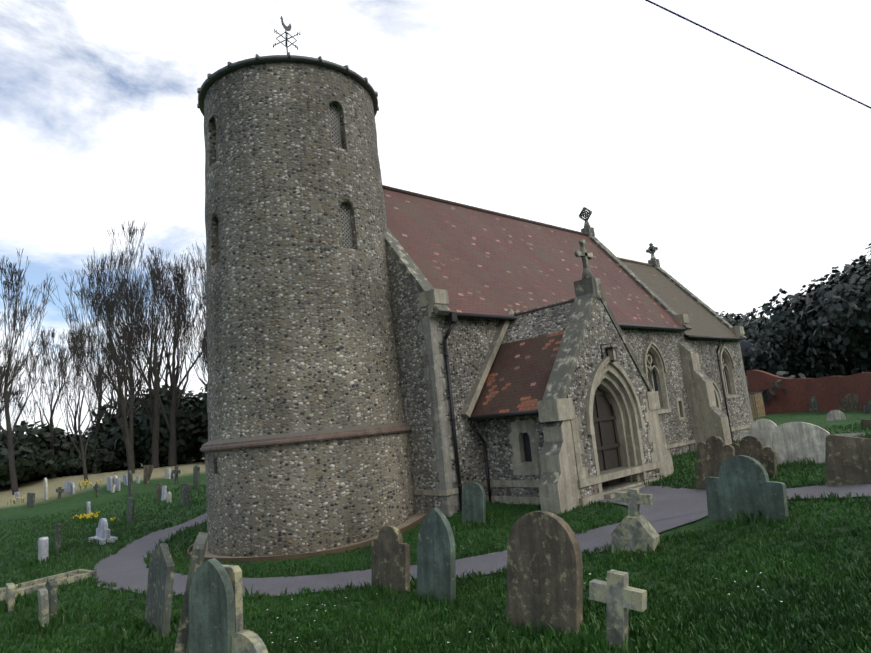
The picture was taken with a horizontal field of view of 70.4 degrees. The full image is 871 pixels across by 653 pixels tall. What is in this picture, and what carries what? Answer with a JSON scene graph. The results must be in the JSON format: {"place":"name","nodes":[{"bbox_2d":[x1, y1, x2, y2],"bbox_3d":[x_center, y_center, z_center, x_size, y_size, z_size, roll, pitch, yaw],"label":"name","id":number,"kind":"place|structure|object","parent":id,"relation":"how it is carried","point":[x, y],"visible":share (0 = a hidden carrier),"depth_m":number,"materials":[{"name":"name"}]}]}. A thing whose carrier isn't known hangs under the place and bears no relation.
{"place":"outdoors","nodes":[
{"label":"outdoors","id":0,"kind":"place"},
{"bbox_2d":[190,512,426,557],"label":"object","id":1,"kind":"structure","parent":0,"point":[415,517],"depth_m":14.56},
{"bbox_2d":[204,62,416,556],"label":"tower","id":2,"kind":"structure","parent":0,"point":[301,334],"depth_m":14.98,"materials":[{"name":"stone"}]},
{"bbox_2d":[218,105,352,248],"bbox_3d":[-3.956,-3.499,17.692,3.726,5.038,3.575,71,-77,-81],"label":"tower lattice","id":3,"kind":"object","parent":2,"relation":"in","point":[337,145],"visible":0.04,"depth_m":16.06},
{"bbox_2d":[273,16,299,54],"bbox_3d":[-4.413,-8.076,18.406,0.749,2.423,0.749,-3,-9,-18],"label":"weathervane","id":4,"kind":"object","parent":2,"relation":"on","point":[288,28],"visible":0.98,"depth_m":18.49,"materials":[{"name":"grey metal"}]},
{"bbox_2d":[197,52,378,115],"bbox_3d":[-4.271,-6.658,18.185,5.189,0.580,5.189,3,-12,-43],"label":"tower cap","id":5,"kind":"object","parent":2,"relation":"on","point":[210,80],"visible":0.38,"depth_m":16.11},
{"bbox_2d":[200,422,411,451],"bbox_3d":[-3.311,2.943,16.686,5.720,0.270,5.720,3,-12,-43],"label":"string course","id":6,"kind":"object","parent":2,"relation":"attached to","point":[295,437],"visible":0.79,"depth_m":14.17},
{"bbox_2d":[0,411,870,652],"bbox_3d":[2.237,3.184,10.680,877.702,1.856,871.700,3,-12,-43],"label":"ground","id":7,"kind":"structure","parent":0,"point":[66,503],"depth_m":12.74,"materials":[{"name":"green plant"}]},
{"bbox_2d":[6,582,14,611],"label":"gravestone","id":8,"kind":"object","parent":7,"relation":"on","point":[10,593],"visible":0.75,"depth_m":11.15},
{"bbox_2d":[0,346,24,421],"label":"bare tree","id":9,"kind":"object","parent":7,"relation":"on","point":[11,376],"visible":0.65,"depth_m":44.00,"materials":[{"name":"brown plant"}]},
{"bbox_2d":[0,367,25,432],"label":"bare tree","id":10,"kind":"object","parent":7,"relation":"on","point":[19,398],"visible":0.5,"depth_m":61.20,"materials":[{"name":"brown plant"}]},
{"bbox_2d":[0,333,30,409],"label":"bare tree","id":11,"kind":"object","parent":7,"relation":"on","point":[4,353],"visible":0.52,"depth_m":53.12,"materials":[{"name":"brown plant"}]},
{"bbox_2d":[0,304,49,415],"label":"bare tree","id":12,"kind":"object","parent":7,"relation":"on","point":[16,332],"visible":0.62,"depth_m":47.15,"materials":[{"name":"brown plant"}]},
{"bbox_2d":[0,248,58,494],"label":"bare tree","id":13,"kind":"object","parent":7,"relation":"on","point":[9,433],"visible":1,"depth_m":42.58,"materials":[{"name":"brown plant"}]},
{"bbox_2d":[0,443,59,486],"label":"bush","id":14,"kind":"object","parent":7,"relation":"on","point":[29,462],"visible":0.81,"depth_m":45.76,"materials":[{"name":"green plant"}]},
{"bbox_2d":[27,493,34,507],"bbox_3d":[-21.233,9.287,32.387,0.918,1.091,0.127,-13,-11,38],"label":"grave","id":15,"kind":"object","parent":7,"relation":"on","point":[31,500],"visible":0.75,"depth_m":32.29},
{"bbox_2d":[0,420,68,485],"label":"understorey","id":16,"kind":"object","parent":7,"relation":"on","point":[29,435],"visible":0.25,"depth_m":48.64,"materials":[{"name":"green plant"}]},
{"bbox_2d":[16,352,58,426],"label":"bare tree","id":17,"kind":"object","parent":7,"relation":"on","point":[34,400],"visible":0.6,"depth_m":62.87,"materials":[{"name":"brown plant"}]},
{"bbox_2d":[38,537,48,563],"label":"gravestone","id":18,"kind":"object","parent":7,"relation":"on","point":[42,547],"visible":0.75,"depth_m":16.34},
{"bbox_2d":[38,588,49,628],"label":"gravestone","id":19,"kind":"object","parent":7,"relation":"on","point":[43,607],"visible":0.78,"depth_m":9.60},
{"bbox_2d":[43,478,47,499],"bbox_3d":[-22.591,9.550,35.762,0.117,1.547,1.252,1,-11,-38],"label":"grave","id":20,"kind":"object","parent":7,"relation":"on","point":[45,489],"visible":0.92,"depth_m":35.47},
{"bbox_2d":[2,432,89,482],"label":"understorey","id":21,"kind":"object","parent":7,"relation":"on","point":[64,447],"visible":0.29,"depth_m":49.96,"materials":[{"name":"green plant"}]},
{"bbox_2d":[0,569,96,600],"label":"kerb","id":22,"kind":"structure","parent":7,"relation":"on","point":[82,575],"depth_m":12.97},
{"bbox_2d":[1,574,78,593],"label":"kerb gravel","id":23,"kind":"structure","parent":22,"relation":"in","point":[40,583],"depth_m":13.02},
{"bbox_2d":[46,580,57,618],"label":"gravestone","id":24,"kind":"object","parent":7,"relation":"on","point":[52,587],"visible":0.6,"depth_m":10.09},
{"bbox_2d":[24,449,80,479],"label":"bush","id":25,"kind":"object","parent":7,"relation":"on","point":[62,474],"visible":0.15,"depth_m":49.67,"materials":[{"name":"green plant"}]},
{"bbox_2d":[22,328,90,478],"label":"bare tree","id":26,"kind":"object","parent":7,"relation":"on","point":[53,434],"visible":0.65,"depth_m":50.66,"materials":[{"name":"brown plant"}]},
{"bbox_2d":[54,523,61,551],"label":"gravestone","id":27,"kind":"object","parent":7,"relation":"on","point":[58,532],"visible":0.75,"depth_m":17.77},
{"bbox_2d":[7,479,115,526],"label":"daffodils","id":28,"kind":"object","parent":7,"relation":"on","point":[89,518],"visible":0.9,"depth_m":24.50,"materials":[{"name":"yellow"}]},
{"bbox_2d":[37,305,109,482],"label":"bare tree","id":29,"kind":"object","parent":7,"relation":"on","point":[100,376],"visible":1,"depth_m":41.27,"materials":[{"name":"brown plant"}]},
{"bbox_2d":[54,327,112,434],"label":"bare tree","id":30,"kind":"object","parent":7,"relation":"on","point":[74,417],"visible":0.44,"depth_m":65.97,"materials":[{"name":"brown plant"}]},
{"bbox_2d":[58,447,126,475],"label":"bush","id":31,"kind":"object","parent":7,"relation":"on","point":[109,461],"visible":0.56,"depth_m":51.48,"materials":[{"name":"green plant"}]},
{"bbox_2d":[67,317,131,416],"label":"bare tree","id":32,"kind":"object","parent":7,"relation":"on","point":[110,409],"visible":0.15,"depth_m":67.93,"materials":[{"name":"brown plant"}]},
{"bbox_2d":[37,220,167,467],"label":"bare tree","id":33,"kind":"object","parent":7,"relation":"on","point":[131,391],"visible":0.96,"depth_m":49.90,"materials":[{"name":"brown plant"}]},
{"bbox_2d":[65,282,140,473],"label":"bare tree","id":34,"kind":"object","parent":7,"relation":"on","point":[96,434],"visible":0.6,"depth_m":52.01,"materials":[{"name":"brown plant"}]},
{"bbox_2d":[89,518,117,544],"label":"gravestone","id":35,"kind":"object","parent":7,"relation":"on","point":[102,531],"visible":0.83,"depth_m":18.36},
{"bbox_2d":[62,277,146,424],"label":"bare tree","id":36,"kind":"object","parent":7,"relation":"on","point":[106,343],"visible":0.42,"depth_m":58.78,"materials":[{"name":"brown plant"}]},
{"bbox_2d":[106,477,112,490],"bbox_3d":[-18.192,8.960,34.460,0.660,1.103,0.114,-14,-12,43],"label":"grave","id":37,"kind":"object","parent":7,"relation":"on","point":[109,481],"visible":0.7,"depth_m":34.38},
{"bbox_2d":[61,261,161,469],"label":"bare tree","id":38,"kind":"object","parent":7,"relation":"on","point":[119,404],"visible":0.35,"depth_m":58.03,"materials":[{"name":"brown plant"}]},
{"bbox_2d":[81,412,142,467],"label":"understorey","id":39,"kind":"object","parent":7,"relation":"on","point":[107,426],"visible":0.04,"depth_m":55.86,"materials":[{"name":"green plant"}]},
{"bbox_2d":[87,433,142,470],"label":"bush","id":40,"kind":"object","parent":7,"relation":"on","point":[109,443],"visible":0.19,"depth_m":54.00,"materials":[{"name":"green plant"}]},
{"bbox_2d":[68,323,163,403],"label":"bare tree","id":41,"kind":"object","parent":7,"relation":"on","point":[125,363],"visible":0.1,"depth_m":68.50,"materials":[{"name":"brown plant"}]},
{"bbox_2d":[115,478,120,490],"bbox_3d":[-17.471,8.861,33.930,0.480,1.054,0.169,-13,-11,38],"label":"grave","id":42,"kind":"object","parent":7,"relation":"on","point":[117,484],"visible":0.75,"depth_m":33.88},
{"bbox_2d":[90,270,155,465],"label":"bare tree","id":43,"kind":"object","parent":7,"relation":"on","point":[119,348],"visible":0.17,"depth_m":61.91,"materials":[{"name":"brown plant"}]},
{"bbox_2d":[101,394,148,463],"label":"understorey","id":44,"kind":"object","parent":7,"relation":"on","point":[108,405],"visible":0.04,"depth_m":58.26,"materials":[{"name":"green plant"}]},
{"bbox_2d":[80,262,175,467],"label":"bare tree","id":45,"kind":"object","parent":7,"relation":"on","point":[155,450],"visible":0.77,"depth_m":49.66,"materials":[{"name":"brown plant"}]},
{"bbox_2d":[87,274,173,473],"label":"bare tree","id":46,"kind":"object","parent":7,"relation":"on","point":[111,305],"visible":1,"depth_m":45.65,"materials":[{"name":"brown plant"}]},
{"bbox_2d":[127,497,133,523],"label":"gravestone","id":47,"kind":"object","parent":7,"relation":"on","point":[130,509],"visible":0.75,"depth_m":23.10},
{"bbox_2d":[128,470,132,495],"bbox_3d":[-15.549,8.134,31.450,0.102,1.573,0.706,1,-11,-38],"label":"grave","id":48,"kind":"object","parent":7,"relation":"on","point":[130,482],"visible":0.71,"depth_m":31.26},
{"bbox_2d":[92,247,194,466],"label":"bare tree","id":49,"kind":"object","parent":7,"relation":"on","point":[150,415],"visible":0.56,"depth_m":51.27,"materials":[{"name":"brown plant"}]},
{"bbox_2d":[113,258,177,396],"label":"bare tree","id":50,"kind":"object","parent":7,"relation":"on","point":[149,314],"visible":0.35,"depth_m":63.38,"materials":[{"name":"brown plant"}]},
{"bbox_2d":[143,465,148,483],"bbox_3d":[-16.567,8.654,35.320,0.469,1.403,0.134,-13,-11,40],"label":"grave","id":51,"kind":"object","parent":7,"relation":"on","point":[146,474],"visible":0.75,"depth_m":35.27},
{"bbox_2d":[110,384,188,463],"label":"understorey","id":52,"kind":"object","parent":7,"relation":"on","point":[160,392],"visible":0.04,"depth_m":60.11,"materials":[{"name":"green plant"}]},
{"bbox_2d":[110,389,192,466],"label":"understorey","id":53,"kind":"object","parent":7,"relation":"on","point":[119,438],"visible":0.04,"depth_m":53.71,"materials":[{"name":"green plant"}]},
{"bbox_2d":[102,264,203,454],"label":"bare tree","id":54,"kind":"object","parent":7,"relation":"on","point":[169,369],"visible":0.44,"depth_m":53.85,"materials":[{"name":"brown plant"}]},
{"bbox_2d":[156,483,161,500],"bbox_3d":[-12.713,7.781,28.395,0.425,1.107,0.094,-14,-12,41],"label":"grave","id":55,"kind":"object","parent":7,"relation":"on","point":[158,490],"visible":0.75,"depth_m":28.35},
{"bbox_2d":[144,543,174,637],"bbox_3d":[-4.019,3.969,8.954,0.262,1.572,1.117,1,-11,-37],"label":"gravestone","id":56,"kind":"object","parent":7,"relation":"on","point":[159,588],"visible":0.86,"depth_m":8.79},
{"bbox_2d":[115,246,206,466],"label":"bare tree","id":57,"kind":"object","parent":7,"relation":"on","point":[172,457],"visible":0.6,"depth_m":51.28,"materials":[{"name":"brown plant"}]},
{"bbox_2d":[161,486,166,500],"bbox_3d":[-12.363,7.761,28.070,0.188,1.015,0.445,3,-12,-43],"label":"grave","id":58,"kind":"object","parent":7,"relation":"on","point":[164,492],"visible":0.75,"depth_m":28.00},
{"bbox_2d":[135,392,199,462],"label":"understorey","id":59,"kind":"object","parent":7,"relation":"on","point":[184,397],"visible":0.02,"depth_m":56.16,"materials":[{"name":"green plant"}]},
{"bbox_2d":[133,397,206,466],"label":"understorey","id":60,"kind":"object","parent":7,"relation":"on","point":[184,449],"visible":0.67,"depth_m":52.27,"materials":[{"name":"green plant"}]},
{"bbox_2d":[137,280,204,395],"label":"bare tree","id":61,"kind":"object","parent":7,"relation":"on","point":[146,318],"visible":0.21,"depth_m":61.60,"materials":[{"name":"brown plant"}]},
{"bbox_2d":[146,269,196,396],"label":"bare tree","id":62,"kind":"object","parent":7,"relation":"on","point":[185,281],"visible":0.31,"depth_m":60.03,"materials":[{"name":"brown plant"}]},
{"bbox_2d":[172,466,180,484],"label":"gravestone","id":63,"kind":"object","parent":7,"relation":"on","point":[176,472],"visible":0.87,"depth_m":33.86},
{"bbox_2d":[158,284,207,387],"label":"bare tree","id":64,"kind":"object","parent":7,"relation":"on","point":[199,323],"visible":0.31,"depth_m":48.21,"materials":[{"name":"brown plant"}]},
{"bbox_2d":[181,483,190,505],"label":"gravestone","id":65,"kind":"object","parent":7,"relation":"on","point":[185,494],"visible":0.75,"depth_m":24.68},
{"bbox_2d":[174,532,207,652],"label":"gravestone","id":66,"kind":"object","parent":7,"relation":"on","point":[196,563],"visible":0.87,"depth_m":6.56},
{"bbox_2d":[180,418,204,461],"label":"understorey","id":67,"kind":"object","parent":7,"relation":"on","point":[197,455],"visible":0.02,"depth_m":54.48,"materials":[{"name":"green plant"}]},
{"bbox_2d":[183,242,207,381],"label":"bare tree","id":68,"kind":"object","parent":7,"relation":"on","point":[201,268],"visible":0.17,"depth_m":50.39,"materials":[{"name":"brown plant"}]},
{"bbox_2d":[193,465,199,488],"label":"gravestone","id":69,"kind":"object","parent":7,"relation":"on","point":[196,475],"visible":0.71,"depth_m":30.44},
{"bbox_2d":[188,384,207,456],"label":"tree","id":70,"kind":"object","parent":7,"relation":"on","point":[203,414],"visible":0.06,"depth_m":51.57,"materials":[{"name":"green plant"}]},
{"bbox_2d":[188,256,207,372],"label":"bare tree","id":71,"kind":"object","parent":7,"relation":"on","point":[198,287],"visible":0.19,"depth_m":47.24,"materials":[{"name":"brown plant"}]},
{"bbox_2d":[189,558,234,652],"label":"gravestone","id":72,"kind":"object","parent":7,"relation":"on","point":[211,613],"visible":1,"depth_m":6.28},
{"bbox_2d":[222,564,242,632],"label":"gravestone","id":73,"kind":"object","parent":7,"relation":"on","point":[234,572],"visible":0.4,"depth_m":6.41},
{"bbox_2d":[232,630,267,652],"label":"gravestone","id":74,"kind":"object","parent":7,"relation":"on","point":[246,641],"visible":0.73,"depth_m":6.08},
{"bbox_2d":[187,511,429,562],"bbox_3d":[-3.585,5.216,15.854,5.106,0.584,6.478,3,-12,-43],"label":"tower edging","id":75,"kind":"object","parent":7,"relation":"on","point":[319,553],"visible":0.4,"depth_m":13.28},
{"bbox_2d":[371,525,409,592],"bbox_3d":[-0.742,3.960,10.052,0.862,1.378,0.186,-13,-12,41],"label":"gravestone","id":76,"kind":"object","parent":7,"relation":"on","point":[390,555],"visible":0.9,"depth_m":10.00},
{"bbox_2d":[417,508,455,602],"bbox_3d":[-0.006,3.558,9.100,0.222,1.692,0.800,3,-12,-43],"label":"gravestone","id":77,"kind":"object","parent":7,"relation":"on","point":[436,562],"visible":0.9,"depth_m":9.04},
{"bbox_2d":[462,482,485,524],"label":"gravestone","id":78,"kind":"object","parent":7,"relation":"on","point":[473,500],"visible":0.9,"depth_m":13.63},
{"bbox_2d":[506,511,582,635],"bbox_3d":[1.159,2.878,6.741,0.234,1.664,1.050,3,-12,-43],"label":"gravestone","id":79,"kind":"object","parent":7,"relation":"on","point":[544,571],"visible":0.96,"depth_m":6.68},
{"bbox_2d":[386,247,751,512],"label":"church walls","id":80,"kind":"structure","parent":7,"relation":"on","point":[469,341],"depth_m":15.89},
{"bbox_2d":[382,185,739,415],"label":"roofs","id":81,"kind":"structure","parent":80,"relation":"on","point":[474,260],"depth_m":20.11,"materials":[{"name":"tile"}]},
{"bbox_2d":[385,207,753,516],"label":"stone trim","id":82,"kind":"structure","parent":80,"relation":"attached to","point":[556,463],"depth_m":15.51,"materials":[{"name":"stone"}]},
{"bbox_2d":[593,387,623,486],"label":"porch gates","id":83,"kind":"object","parent":82,"relation":"on","point":[606,438],"visible":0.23,"depth_m":15.53,"materials":[{"name":"brown wood"}]},
{"bbox_2d":[607,349,616,359],"bbox_3d":[4.383,0.707,15.333,0.145,0.260,0.145,3,-12,-43],"label":"lantern glass","id":84,"kind":"object","parent":82,"relation":"on","point":[610,354],"visible":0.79,"depth_m":15.28,"materials":[{"name":"white"}]},
{"bbox_2d":[443,312,741,512],"bbox_3d":[8.259,2.266,20.673,18.897,5.190,3.239,3,-12,-43],"label":"ironwork","id":85,"kind":"object","parent":80,"relation":"attached to","point":[452,318],"visible":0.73,"depth_m":15.56,"materials":[{"name":"black metal"}]},
{"bbox_2d":[523,353,728,461],"bbox_3d":[7.255,2.282,21.765,1.213,3.051,16.822,-13,-11,39],"label":"glass","id":86,"kind":"object","parent":80,"relation":"on","point":[527,449],"visible":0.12,"depth_m":15.03,"materials":[{"name":"grey"}]},
{"bbox_2d":[589,569,646,647],"bbox_3d":[1.755,2.859,5.817,0.531,1.054,0.182,-12,-11,36],"label":"gravestone","id":87,"kind":"object","parent":7,"relation":"on","point":[617,594],"visible":0.97,"depth_m":5.81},
{"bbox_2d":[611,488,659,553],"bbox_3d":[3.141,3.257,9.804,0.734,1.327,0.349,-12,-11,36],"label":"gravestone","id":88,"kind":"object","parent":7,"relation":"on","point":[633,529],"visible":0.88,"depth_m":9.71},
{"bbox_2d":[696,436,734,489],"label":"gravestone","id":89,"kind":"object","parent":7,"relation":"on","point":[714,453],"visible":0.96,"depth_m":13.32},
{"bbox_2d":[716,311,764,326],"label":"tree","id":90,"kind":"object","parent":7,"relation":"on","point":[729,318],"visible":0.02,"depth_m":69.49,"materials":[{"name":"green plant"}]},
{"bbox_2d":[705,455,788,520],"bbox_3d":[4.915,2.754,9.820,0.154,1.383,1.288,1,-11,-38],"label":"gravestone","id":91,"kind":"object","parent":7,"relation":"on","point":[742,483],"visible":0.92,"depth_m":9.78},
{"bbox_2d":[740,339,763,370],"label":"tree","id":92,"kind":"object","parent":7,"relation":"on","point":[744,344],"depth_m":63.11,"materials":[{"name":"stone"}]},
{"bbox_2d":[730,436,776,477],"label":"gravestone","id":93,"kind":"object","parent":7,"relation":"on","point":[753,446],"visible":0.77,"depth_m":14.05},
{"bbox_2d":[733,318,777,373],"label":"tree","id":94,"kind":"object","parent":7,"relation":"on","point":[749,336],"visible":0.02,"depth_m":63.27,"materials":[{"name":"green plant"}]},
{"bbox_2d":[749,391,765,417],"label":"bin store","id":95,"kind":"structure","parent":7,"relation":"on","point":[757,404],"depth_m":40.57,"materials":[{"name":"brown wood"}]},
{"bbox_2d":[740,419,776,447],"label":"gravestone","id":96,"kind":"object","parent":7,"relation":"on","point":[761,429],"visible":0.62,"depth_m":16.22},
{"bbox_2d":[742,336,820,377],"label":"tree","id":97,"kind":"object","parent":7,"relation":"on","point":[773,366],"visible":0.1,"depth_m":60.76,"materials":[{"name":"green plant"}]},
{"bbox_2d":[761,371,805,405],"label":"ivy","id":98,"kind":"object","parent":7,"relation":"on","point":[780,374],"visible":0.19,"depth_m":42.80,"materials":[{"name":"green plant"}]},
{"bbox_2d":[772,422,829,464],"bbox_3d":[8.941,3.074,15.133,0.162,1.459,1.397,3,-12,-43],"label":"gravestone","id":99,"kind":"object","parent":7,"relation":"on","point":[793,441],"visible":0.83,"depth_m":15.12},
{"bbox_2d":[742,279,870,377],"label":"tree","id":100,"kind":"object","parent":7,"relation":"on","point":[781,345],"visible":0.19,"depth_m":52.90,"materials":[{"name":"green plant"}]},
{"bbox_2d":[746,370,870,413],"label":"brick wall","id":101,"kind":"structure","parent":7,"relation":"on","point":[828,392],"depth_m":40.57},
{"bbox_2d":[809,396,819,411],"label":"gravestone","id":102,"kind":"object","parent":7,"relation":"on","point":[813,405],"visible":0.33,"depth_m":40.07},
{"bbox_2d":[782,259,870,375],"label":"tree","id":103,"kind":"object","parent":7,"relation":"on","point":[834,360],"visible":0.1,"depth_m":48.50,"materials":[{"name":"green plant"}]},
{"bbox_2d":[794,243,870,364],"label":"tree","id":104,"kind":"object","parent":7,"relation":"on","point":[860,314],"visible":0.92,"depth_m":44.63,"materials":[{"name":"green plant"}]},
{"bbox_2d":[827,410,845,420],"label":"gravestone","id":105,"kind":"object","parent":7,"relation":"on","point":[832,415],"visible":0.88,"depth_m":31.57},
{"bbox_2d":[825,435,870,485],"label":"gravestone","id":106,"kind":"object","parent":7,"relation":"on","point":[847,460],"visible":0.75,"depth_m":10.47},
{"bbox_2d":[835,432,864,436],"bbox_3d":[14.991,4.125,22.641,2.000,0.260,0.900,3,-12,-43],"label":"ledger","id":107,"kind":"object","parent":7,"relation":"on","point":[852,434],"visible":0.29,"depth_m":22.76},
{"bbox_2d":[839,393,861,412],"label":"gravestone","id":108,"kind":"object","parent":7,"relation":"on","point":[849,402],"visible":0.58,"depth_m":37.13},
{"bbox_2d":[861,419,870,428],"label":"grave","id":109,"kind":"object","parent":7,"relation":"on","point":[866,423],"visible":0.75,"depth_m":25.66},
{"bbox_2d":[863,400,870,413],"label":"grave","id":110,"kind":"object","parent":7,"relation":"on","point":[867,408],"visible":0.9,"depth_m":34.34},
{"bbox_2d":[0,0,870,437],"label":"sky","id":111,"kind":"structure","parent":0,"point":[749,176],"materials":[{"name":"white"}]},
{"bbox_2d":[93,484,870,596],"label":"path","id":112,"kind":"structure","parent":0,"point":[124,567],"depth_m":11.02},
{"bbox_2d":[596,485,707,521],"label":"porch path","id":113,"kind":"structure","parent":112,"relation":"on","point":[669,502],"depth_m":11.89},
{"bbox_2d":[645,0,870,108],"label":"wire","id":114,"kind":"object","parent":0,"point":[699,25],"visible":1,"depth_m":6.47,"materials":[{"name":"black"}]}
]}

